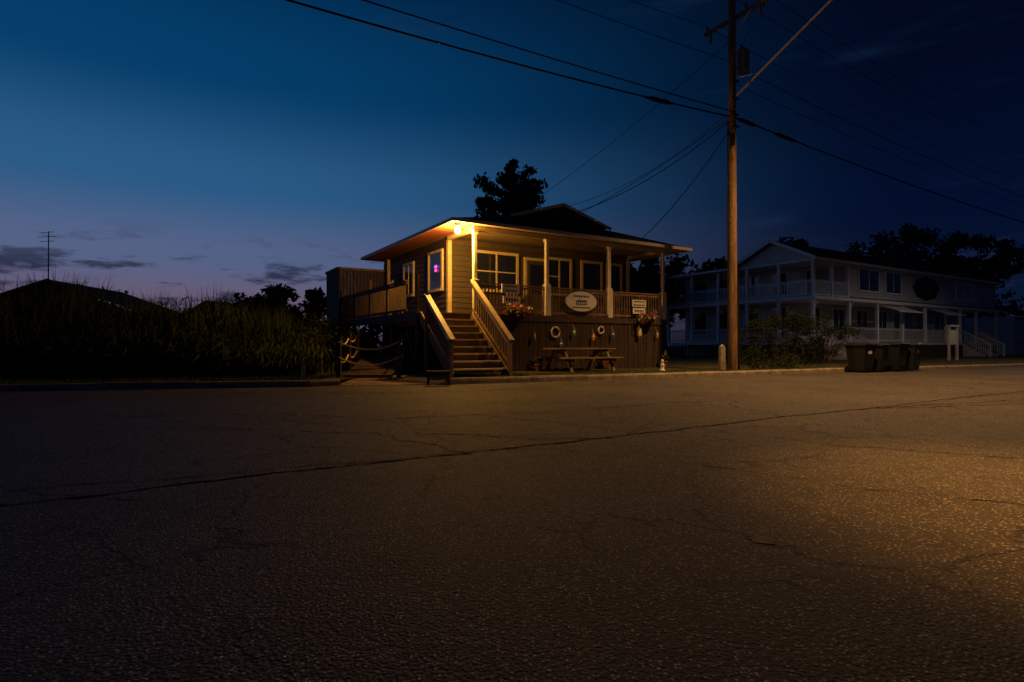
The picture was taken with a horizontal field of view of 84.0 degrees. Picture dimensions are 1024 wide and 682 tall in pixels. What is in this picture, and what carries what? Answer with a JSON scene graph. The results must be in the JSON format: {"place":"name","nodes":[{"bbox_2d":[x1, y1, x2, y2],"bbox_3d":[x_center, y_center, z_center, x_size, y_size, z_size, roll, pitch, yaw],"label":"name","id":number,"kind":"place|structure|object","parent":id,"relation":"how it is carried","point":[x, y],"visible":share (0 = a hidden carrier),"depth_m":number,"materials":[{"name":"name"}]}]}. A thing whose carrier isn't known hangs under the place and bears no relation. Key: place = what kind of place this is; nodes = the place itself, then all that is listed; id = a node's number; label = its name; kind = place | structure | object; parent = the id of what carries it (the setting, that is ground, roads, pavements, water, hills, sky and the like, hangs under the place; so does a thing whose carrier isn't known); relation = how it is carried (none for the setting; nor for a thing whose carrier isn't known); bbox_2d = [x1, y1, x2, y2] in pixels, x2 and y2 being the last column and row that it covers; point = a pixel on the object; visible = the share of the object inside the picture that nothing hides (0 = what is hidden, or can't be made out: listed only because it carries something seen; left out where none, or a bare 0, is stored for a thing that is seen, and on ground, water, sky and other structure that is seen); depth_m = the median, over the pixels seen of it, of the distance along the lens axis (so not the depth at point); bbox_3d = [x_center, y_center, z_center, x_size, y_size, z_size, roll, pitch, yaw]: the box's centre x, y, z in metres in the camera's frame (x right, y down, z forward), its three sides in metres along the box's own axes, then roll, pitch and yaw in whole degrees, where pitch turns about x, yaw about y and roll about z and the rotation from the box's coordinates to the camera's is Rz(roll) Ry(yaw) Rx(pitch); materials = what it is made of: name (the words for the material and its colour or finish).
{"place":"outdoors","nodes":[
{"label":"outdoors","id":0,"kind":"place"},
{"bbox_2d":[0,278,176,317],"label":"gabled house","id":1,"kind":"structure","parent":0,"point":[58,283],"depth_m":42.31,"materials":[{"name":"brown"}]},
{"bbox_2d":[188,300,257,323],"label":"gabled house","id":2,"kind":"structure","parent":0,"point":[233,304],"depth_m":46.93,"materials":[{"name":"brown"}]},
{"bbox_2d":[340,379,442,384],"bbox_3d":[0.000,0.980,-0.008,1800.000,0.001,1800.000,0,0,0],"label":"ground","id":3,"kind":"structure","parent":0,"point":[415,384],"depth_m":14.32,"materials":[{"name":"brown soil"}]},
{"bbox_2d":[0,379,340,391],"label":"kerb","id":4,"kind":"structure","parent":3,"relation":"on","point":[147,385],"depth_m":12.47,"materials":[{"name":"concrete"}]},
{"bbox_2d":[445,363,1023,384],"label":"kerb","id":5,"kind":"structure","parent":3,"relation":"on","point":[516,379],"depth_m":16.74,"materials":[{"name":"concrete"}]},
{"bbox_2d":[0,367,1023,681],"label":"road","id":6,"kind":"structure","parent":0,"point":[616,555],"depth_m":2.89,"materials":[{"name":"grey asphalt"}]},
{"bbox_2d":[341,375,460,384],"bbox_3d":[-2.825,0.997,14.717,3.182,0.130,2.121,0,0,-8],"label":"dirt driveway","id":7,"kind":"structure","parent":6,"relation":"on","point":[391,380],"depth_m":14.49,"materials":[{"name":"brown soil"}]},
{"bbox_2d":[426,370,450,384],"bbox_3d":[-1.750,0.875,13.543,0.560,0.333,0.278,0,0,-14],"label":"wooden bench","id":8,"kind":"object","parent":6,"relation":"on","point":[447,378],"visible":1,"depth_m":13.49,"materials":[{"name":"brown wood"}]},
{"bbox_2d":[0,382,1023,513],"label":"road cracks","id":9,"kind":"object","parent":6,"relation":"on","point":[443,447],"visible":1,"depth_m":5.18,"materials":[{"name":"black asphalt"}]},
{"bbox_2d":[747,536,775,543],"bbox_3d":[1.219,0.968,2.771,0.140,0.001,0.119,0,0,0],"label":"road patch","id":10,"kind":"object","parent":6,"relation":"on","point":[762,539],"visible":1,"depth_m":2.77,"materials":[{"name":"asphalt"}]},
{"bbox_2d":[843,342,877,371],"bbox_3d":[12.339,0.577,20.169,0.680,1.070,0.863,0,-1,-26],"label":"trash bin","id":11,"kind":"object","parent":6,"relation":"on","point":[860,356],"visible":0.99,"depth_m":19.94,"materials":[{"name":"plastic"}]},
{"bbox_2d":[862,343,889,371],"bbox_3d":[13.064,0.590,20.516,0.668,1.050,0.849,0,-1,-38],"label":"trash bin","id":12,"kind":"object","parent":6,"relation":"on","point":[881,357],"visible":0.42,"depth_m":20.19,"materials":[{"name":"plastic"}]},
{"bbox_2d":[879,342,909,370],"bbox_3d":[14.038,0.574,20.968,0.692,1.089,0.878,0,-1,-29],"label":"trash bin","id":13,"kind":"object","parent":6,"relation":"on","point":[897,355],"visible":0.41,"depth_m":20.67,"materials":[{"name":"plastic"}]},
{"bbox_2d":[894,343,923,370],"bbox_3d":[14.766,0.586,21.267,0.680,1.070,0.863,0,-1,-34],"label":"trash bin","id":14,"kind":"object","parent":6,"relation":"on","point":[913,356],"visible":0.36,"depth_m":20.94,"materials":[{"name":"plastic"}]},
{"bbox_2d":[0,0,1023,345],"label":"sky","id":15,"kind":"structure","parent":0,"point":[176,146],"materials":[{"name":"blue"}]},
{"bbox_2d":[0,346,1023,383],"bbox_3d":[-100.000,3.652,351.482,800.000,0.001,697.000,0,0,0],"label":"verge","id":16,"kind":"structure","parent":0,"point":[693,362],"depth_m":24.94,"materials":[{"name":"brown plant"}]},
{"bbox_2d":[39,231,55,300],"bbox_3d":[-31.150,-3.045,38.026,1.201,8.600,0.100,0,0,0],"label":"television antenna","id":17,"kind":"object","parent":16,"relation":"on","point":[48,253],"visible":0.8,"depth_m":38.03,"materials":[{"name":"metal"}]},
{"bbox_2d":[0,262,367,379],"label":"tall reeds","id":18,"kind":"object","parent":16,"relation":"on","point":[75,340],"visible":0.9,"depth_m":14.71,"materials":[{"name":"green plant"}]},
{"bbox_2d":[234,283,305,320],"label":"tree","id":19,"kind":"object","parent":16,"relation":"on","point":[277,293],"visible":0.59,"depth_m":41.11,"materials":[{"name":"green plant"}]},
{"bbox_2d":[273,286,325,331],"bbox_3d":[-14.503,-1.340,40.722,3.566,5.242,4.476,0,-1,39],"label":"tree","id":20,"kind":"object","parent":16,"relation":"on","point":[316,300],"visible":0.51,"depth_m":39.97,"materials":[{"name":"green plant"}]},
{"bbox_2d":[265,312,357,362],"bbox_3d":[-7.242,0.044,20.019,3.328,2.060,2.947,0,0,0],"label":"shrub","id":21,"kind":"object","parent":16,"relation":"on","point":[330,323],"visible":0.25,"depth_m":19.99,"materials":[{"name":"green plant"}]},
{"bbox_2d":[296,325,362,371],"bbox_3d":[-6.055,0.331,18.170,2.577,1.804,2.570,0,0,0],"label":"shrub","id":22,"kind":"object","parent":16,"relation":"on","point":[329,341],"visible":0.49,"depth_m":18.18,"materials":[{"name":"green plant"}]},
{"bbox_2d":[335,332,406,376],"bbox_3d":[-4.062,0.371,16.982,1.710,1.330,3.970,0,0,-8],"label":"rope railed footbridge","id":23,"kind":"object","parent":16,"relation":"on","point":[375,366],"visible":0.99,"depth_m":16.03,"materials":[{"name":"brown wood"}]},
{"bbox_2d":[343,330,408,366],"bbox_3d":[-5.223,0.438,21.543,2.519,1.723,2.507,0,0,0],"label":"shrub","id":24,"kind":"object","parent":16,"relation":"on","point":[362,344],"visible":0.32,"depth_m":21.57,"materials":[{"name":"green plant"}]},
{"bbox_2d":[347,320,420,373],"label":"deck posts","id":25,"kind":"object","parent":16,"relation":"on","point":[416,356],"visible":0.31,"depth_m":18.52,"materials":[{"name":"brown wood"}]},
{"bbox_2d":[419,312,508,375],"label":"stairs","id":26,"kind":"structure","parent":16,"relation":"on","point":[473,345],"depth_m":16.07,"materials":[{"name":"brown wood"}]},
{"bbox_2d":[424,281,513,377],"bbox_3d":[-1.371,-0.445,16.092,1.940,2.848,2.343,0,-1,-32],"label":"stair railing","id":27,"kind":"object","parent":26,"relation":"on","point":[436,326],"visible":0.94,"depth_m":15.88,"materials":[{"name":"brown wood"}]},
{"bbox_2d":[383,238,626,323],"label":"walls","id":28,"kind":"structure","parent":16,"relation":"on","point":[461,278],"depth_m":20.95,"materials":[{"name":"brown wood"}]},
{"bbox_2d":[390,248,622,298],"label":"windows","id":29,"kind":"structure","parent":28,"relation":"attached to","point":[591,275],"depth_m":21.54,"materials":[{"name":"clear glass"}]},
{"bbox_2d":[477,270,557,276],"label":"sash bars","id":30,"kind":"object","parent":29,"relation":"attached to","point":[506,272],"visible":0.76,"depth_m":20.38,"materials":[{"name":"white wood"}]},
{"bbox_2d":[523,257,543,315],"bbox_3d":[0.878,-1.965,21.178,1.000,2.230,0.120,0,-1,-32],"label":"door","id":31,"kind":"structure","parent":28,"relation":"attached to","point":[533,271],"depth_m":21.11,"materials":[{"name":"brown wood"}]},
{"bbox_2d":[446,240,629,317],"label":"corner trim","id":32,"kind":"structure","parent":28,"relation":"attached to","point":[449,243],"depth_m":20.33,"materials":[{"name":"brown painted light wood trim"}]},
{"bbox_2d":[473,158,547,216],"bbox_3d":[-0.165,-5.470,38.128,5.037,13.460,4.635,0,-1,23],"label":"tall oak tree","id":33,"kind":"object","parent":16,"relation":"on","point":[520,192],"visible":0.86,"depth_m":37.22,"materials":[{"name":"green plant"}]},
{"bbox_2d":[382,320,665,371],"bbox_3d":[0.130,0.138,23.459,8.353,1.800,8.611,0,-1,-32],"label":"skirting","id":34,"kind":"object","parent":16,"relation":"on","point":[647,349],"visible":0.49,"depth_m":20.07,"materials":[{"name":"brown wood"}]},
{"bbox_2d":[345,311,666,326],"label":"deck","id":35,"kind":"structure","parent":34,"relation":"on","point":[408,316],"depth_m":19.15,"materials":[{"name":"brown wood"}]},
{"bbox_2d":[325,267,384,333],"bbox_3d":[-6.952,-1.023,25.182,2.065,4.150,2.200,0,-1,-32],"label":"privacy screen","id":36,"kind":"object","parent":35,"relation":"on","point":[337,280],"visible":0.61,"depth_m":24.38,"materials":[{"name":"brown wood"}]},
{"bbox_2d":[340,260,419,320],"bbox_3d":[-5.434,-1.756,21.073,0.100,1.850,10.300,0,-1,-32],"label":"deck railing","id":37,"kind":"object","parent":35,"relation":"on","point":[387,300],"visible":0.95,"depth_m":19.64,"materials":[{"name":"brown wood"}]},
{"bbox_2d":[364,291,626,317],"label":"deck chairs","id":38,"kind":"object","parent":35,"relation":"on","point":[586,316],"visible":0.13,"depth_m":22.07,"materials":[{"name":"brown wood"}]},
{"bbox_2d":[503,302,522,315],"bbox_3d":[0.009,-1.021,18.108,0.712,0.473,0.585,0,-1,-32],"label":"hanging flower basket","id":39,"kind":"object","parent":35,"relation":"on","point":[511,311],"visible":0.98,"depth_m":17.98,"materials":[{"name":"red plant"}]},
{"bbox_2d":[516,307,532,319],"bbox_3d":[0.309,-0.919,18.295,0.700,0.473,0.545,0,-1,-32],"label":"hanging flower basket","id":40,"kind":"object","parent":35,"relation":"on","point":[522,315],"visible":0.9,"depth_m":18.16,"materials":[{"name":"red plant"}]},
{"bbox_2d":[471,230,666,319],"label":"porch columns","id":41,"kind":"structure","parent":35,"relation":"on","point":[546,301],"depth_m":20.43,"materials":[{"name":"white wood"}]},
{"bbox_2d":[363,221,688,261],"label":"soffit","id":42,"kind":"structure","parent":41,"relation":"on","point":[439,233],"depth_m":20.81,"materials":[{"name":"white wood"}]},
{"bbox_2d":[455,223,459,233],"bbox_3d":[-1.662,-3.431,17.361,0.180,0.300,0.180,0,-1,-32],"label":"porch lamp","id":43,"kind":"object","parent":42,"relation":"attached to","point":[457,228],"visible":1,"depth_m":17.30,"materials":[{"name":"glass"}]},
{"bbox_2d":[360,203,691,261],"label":"fascia","id":44,"kind":"structure","parent":42,"relation":"on","point":[528,228],"depth_m":19.93,"materials":[{"name":"paint"}]},
{"bbox_2d":[458,206,681,246],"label":"roof","id":45,"kind":"structure","parent":44,"relation":"attached to","point":[563,218],"depth_m":20.76,"materials":[{"name":"black"}]},
{"bbox_2d":[447,226,664,259],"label":"porch beams","id":46,"kind":"structure","parent":41,"relation":"on","point":[647,250],"depth_m":19.39,"materials":[{"name":"white wood"}]},
{"bbox_2d":[477,282,660,318],"bbox_3d":[1.933,-1.352,20.671,8.130,0.905,1.900,0,-1,-32],"label":"porch railing","id":47,"kind":"object","parent":41,"relation":"attached to","point":[643,296],"visible":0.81,"depth_m":19.70,"materials":[{"name":"wood"}]},
{"bbox_2d":[502,283,518,293],"bbox_3d":[-0.043,-1.683,18.265,0.660,0.290,0.031,0,-1,-32],"label":"rectangular sign","id":48,"kind":"object","parent":47,"relation":"attached to","point":[510,288],"visible":1,"depth_m":18.25,"materials":[{"name":"white wood"}]},
{"bbox_2d":[503,296,519,303],"bbox_3d":[-0.009,-1.323,18.284,0.640,0.230,0.031,0,-1,-32],"label":"rectangular sign","id":49,"kind":"object","parent":47,"relation":"attached to","point":[513,299],"visible":1,"depth_m":18.27,"materials":[{"name":"white wood"}]},
{"bbox_2d":[564,290,597,311],"bbox_3d":[2.407,-1.372,19.738,1.440,0.760,0.046,0,-1,-32],"label":"oval sign","id":50,"kind":"object","parent":47,"relation":"attached to","point":[580,301],"visible":1,"depth_m":19.70,"materials":[{"name":"white paint"}]},
{"bbox_2d":[632,300,645,306],"bbox_3d":[4.735,-1.400,21.203,0.680,0.260,0.032,0,-1,-32],"label":"rectangular sign","id":51,"kind":"object","parent":41,"relation":"attached to","point":[638,303],"visible":1,"depth_m":21.19,"materials":[{"name":"white wood"}]},
{"bbox_2d":[633,308,644,313],"bbox_3d":[4.735,-1.120,21.201,0.620,0.210,0.031,0,-1,-32],"label":"rectangular sign","id":52,"kind":"object","parent":41,"relation":"attached to","point":[638,310],"visible":1,"depth_m":21.17,"materials":[{"name":"white wood"}]},
{"bbox_2d":[634,313,650,324],"bbox_3d":[4.854,-0.817,21.082,0.656,0.473,0.576,0,-1,-32],"label":"hanging flower basket","id":53,"kind":"object","parent":41,"relation":"hanging from","point":[643,321],"visible":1,"depth_m":20.97,"materials":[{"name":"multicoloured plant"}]},
{"bbox_2d":[642,312,659,323],"bbox_3d":[5.182,-0.866,21.285,0.666,0.473,0.528,0,-1,-32],"label":"hanging flower basket","id":54,"kind":"object","parent":35,"relation":"on","point":[652,320],"visible":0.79,"depth_m":21.20,"materials":[{"name":"red plant"}]},
{"bbox_2d":[550,326,559,337],"bbox_3d":[1.463,-0.296,19.164,0.399,0.395,0.076,0,-1,-32],"label":"life ring","id":55,"kind":"object","parent":34,"relation":"attached to","point":[553,336],"visible":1,"depth_m":19.14,"materials":[{"name":"red paint"}]},
{"bbox_2d":[598,326,604,333],"bbox_3d":[3.167,-0.388,20.213,0.299,0.296,0.076,0,-1,-32],"label":"life ring","id":56,"kind":"object","parent":34,"relation":"attached to","point":[602,327],"visible":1,"depth_m":20.18,"materials":[{"name":"red paint"}]},
{"bbox_2d":[636,325,641,335],"bbox_3d":[4.709,-0.381,21.094,0.150,0.400,0.135,0,-1,-32],"label":"buoy","id":57,"kind":"object","parent":34,"relation":"attached to","point":[638,330],"depth_m":21.05,"materials":[{"name":"paint"}]},
{"bbox_2d":[533,354,544,370],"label":"potted plant","id":58,"kind":"object","parent":16,"relation":"on","point":[539,365],"visible":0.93,"depth_m":18.51,"materials":[{"name":"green plant"}]},
{"bbox_2d":[78,283,1023,352],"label":"distant tree line","id":59,"kind":"object","parent":16,"relation":"on","point":[378,327],"visible":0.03,"depth_m":72.83,"materials":[{"name":"green plant"}]},
{"bbox_2d":[536,348,624,372],"bbox_3d":[2.208,0.607,18.423,2.400,0.759,1.570,0,-1,-32],"label":"picnic table","id":60,"kind":"object","parent":16,"relation":"on","point":[567,358],"visible":0.98,"depth_m":18.25,"materials":[{"name":"brown wood"}]},
{"bbox_2d":[600,349,613,368],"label":"potted plant","id":61,"kind":"object","parent":16,"relation":"on","point":[606,364],"visible":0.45,"depth_m":19.97,"materials":[{"name":"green plant"}]},
{"bbox_2d":[630,257,683,317],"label":"oak tree","id":62,"kind":"object","parent":16,"relation":"on","point":[646,282],"visible":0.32,"depth_m":42.03,"materials":[{"name":"green plant"}]},
{"bbox_2d":[660,359,663,370],"bbox_3d":[4.850,0.782,18.344,0.180,0.390,0.180,0,0,0],"label":"garden statue","id":63,"kind":"object","parent":16,"relation":"on","point":[662,365],"visible":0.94,"depth_m":18.30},
{"bbox_2d":[633,254,693,353],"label":"oak tree","id":64,"kind":"object","parent":16,"relation":"on","point":[677,266],"visible":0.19,"depth_m":49.31,"materials":[{"name":"green plant"}]},
{"bbox_2d":[660,350,670,367],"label":"potted plant","id":65,"kind":"object","parent":16,"relation":"on","point":[667,357],"visible":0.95,"depth_m":21.44,"materials":[{"name":"green plant"}]},
{"bbox_2d":[681,256,726,291],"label":"oak tree","id":66,"kind":"object","parent":16,"relation":"on","point":[718,263],"visible":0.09,"depth_m":47.13,"materials":[{"name":"green plant"}]},
{"bbox_2d":[718,122,729,369],"bbox_3d":[7.156,-3.196,19.148,0.396,8.400,0.174,0,0,-11],"label":"guy wire anchor","id":67,"kind":"object","parent":16,"relation":"on","point":[722,355],"visible":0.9,"depth_m":19.05,"materials":[{"name":"metal"}]},
{"bbox_2d":[725,318,780,364],"bbox_3d":[10.479,0.047,25.032,2.768,2.128,2.462,0,0,0],"label":"shrub","id":68,"kind":"object","parent":16,"relation":"on","point":[751,352],"visible":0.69,"depth_m":24.73,"materials":[{"name":"green plant"}]},
{"bbox_2d":[704,0,832,369],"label":"utility pole","id":69,"kind":"object","parent":16,"relation":"on","point":[739,59],"visible":0.98,"depth_m":19.24,"materials":[{"name":"brown wood"}]},
{"bbox_2d":[285,0,1023,239],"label":"overhead wires","id":70,"kind":"object","parent":69,"relation":"attached to","point":[667,102],"visible":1,"depth_m":19.38,"materials":[{"name":"black plastic"}]},
{"bbox_2d":[740,353,803,368],"bbox_3d":[8.917,0.776,20.089,2.408,0.739,1.269,0,0,6],"label":"shrub","id":71,"kind":"object","parent":16,"relation":"on","point":[758,363],"visible":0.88,"depth_m":19.91,"materials":[{"name":"green plant"}]},
{"bbox_2d":[748,306,834,363],"bbox_3d":[12.248,-0.126,25.445,3.716,2.783,2.747,0,0,0],"label":"shrub","id":72,"kind":"object","parent":16,"relation":"on","point":[799,321],"visible":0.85,"depth_m":24.99,"materials":[{"name":"green plant"}]},
{"bbox_2d":[764,348,818,367],"bbox_3d":[10.304,0.731,20.922,2.259,0.943,1.492,0,0,0],"label":"shrub","id":73,"kind":"object","parent":16,"relation":"on","point":[788,355],"visible":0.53,"depth_m":21.02,"materials":[{"name":"green plant"}]},
{"bbox_2d":[779,237,808,245],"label":"oak tree","id":74,"kind":"object","parent":16,"relation":"on","point":[802,241],"visible":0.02,"depth_m":57.03,"materials":[{"name":"green plant"}]},
{"bbox_2d":[776,321,863,362],"bbox_3d":[14.508,0.082,26.949,3.249,2.032,2.674,0,0,0],"label":"shrub","id":75,"kind":"object","parent":16,"relation":"on","point":[840,335],"visible":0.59,"depth_m":26.88,"materials":[{"name":"green plant"}]},
{"bbox_2d":[685,266,995,357],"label":"walls","id":76,"kind":"structure","parent":16,"relation":"on","point":[947,297],"depth_m":40.58,"materials":[{"name":"white wood"}]},
{"bbox_2d":[669,279,995,341],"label":"railings","id":77,"kind":"object","parent":76,"relation":"on","point":[916,334],"visible":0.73,"depth_m":38.88,"materials":[{"name":"white paint"}]},
{"bbox_2d":[667,258,999,344],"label":"porch floors","id":78,"kind":"structure","parent":76,"relation":"on","point":[828,300],"depth_m":38.79,"materials":[{"name":"white paint"}]},
{"bbox_2d":[665,239,1004,284],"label":"gable and fascia","id":79,"kind":"structure","parent":78,"relation":"on","point":[775,252],"depth_m":36.42,"materials":[{"name":"white wood"}]},
{"bbox_2d":[675,241,1000,282],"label":"roof","id":80,"kind":"structure","parent":78,"relation":"on","point":[841,255],"depth_m":40.09,"materials":[{"name":"black metal"}]},
{"bbox_2d":[881,305,965,315],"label":"awnings","id":81,"kind":"object","parent":78,"relation":"attached to","point":[905,309],"visible":1,"depth_m":38.81,"materials":[{"name":"white"}]},
{"bbox_2d":[694,267,978,341],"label":"windows","id":82,"kind":"structure","parent":76,"relation":"attached to","point":[868,280],"depth_m":40.69,"materials":[{"name":"black glass"}]},
{"bbox_2d":[913,277,938,300],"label":"wall sign","id":83,"kind":"object","parent":76,"relation":"attached to","point":[926,288],"visible":1,"depth_m":41.42,"materials":[{"name":"paint"}]},
{"bbox_2d":[844,241,905,260],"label":"oak tree","id":84,"kind":"object","parent":16,"relation":"on","point":[873,249],"visible":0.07,"depth_m":61.04,"materials":[{"name":"green plant"}]},
{"bbox_2d":[824,327,1004,359],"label":"stairs","id":85,"kind":"structure","parent":16,"relation":"on","point":[974,350],"depth_m":43.62,"materials":[{"name":"paint"}]},
{"bbox_2d":[868,223,970,269],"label":"oak tree","id":86,"kind":"object","parent":16,"relation":"on","point":[914,236],"visible":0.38,"depth_m":64.27,"materials":[{"name":"green plant"}]},
{"bbox_2d":[946,325,958,359],"bbox_3d":[24.800,0.097,32.000,1.200,1.980,0.180,0,-1,-32],"label":"notice board","id":87,"kind":"object","parent":16,"relation":"on","point":[952,336],"visible":0.91,"depth_m":31.92,"materials":[{"name":"paint"}]},
{"bbox_2d":[919,233,1023,288],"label":"oak tree","id":88,"kind":"object","parent":16,"relation":"on","point":[1000,265],"visible":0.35,"depth_m":65.80,"materials":[{"name":"green plant"}]},
{"bbox_2d":[667,260,997,342],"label":"columns","id":89,"kind":"structure","parent":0,"point":[831,276],"depth_m":39.56,"materials":[{"name":"white paint"}]},
{"bbox_2d":[965,305,1023,354],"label":"white shed","id":90,"kind":"structure","parent":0,"point":[1011,333],"depth_m":52.37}
]}

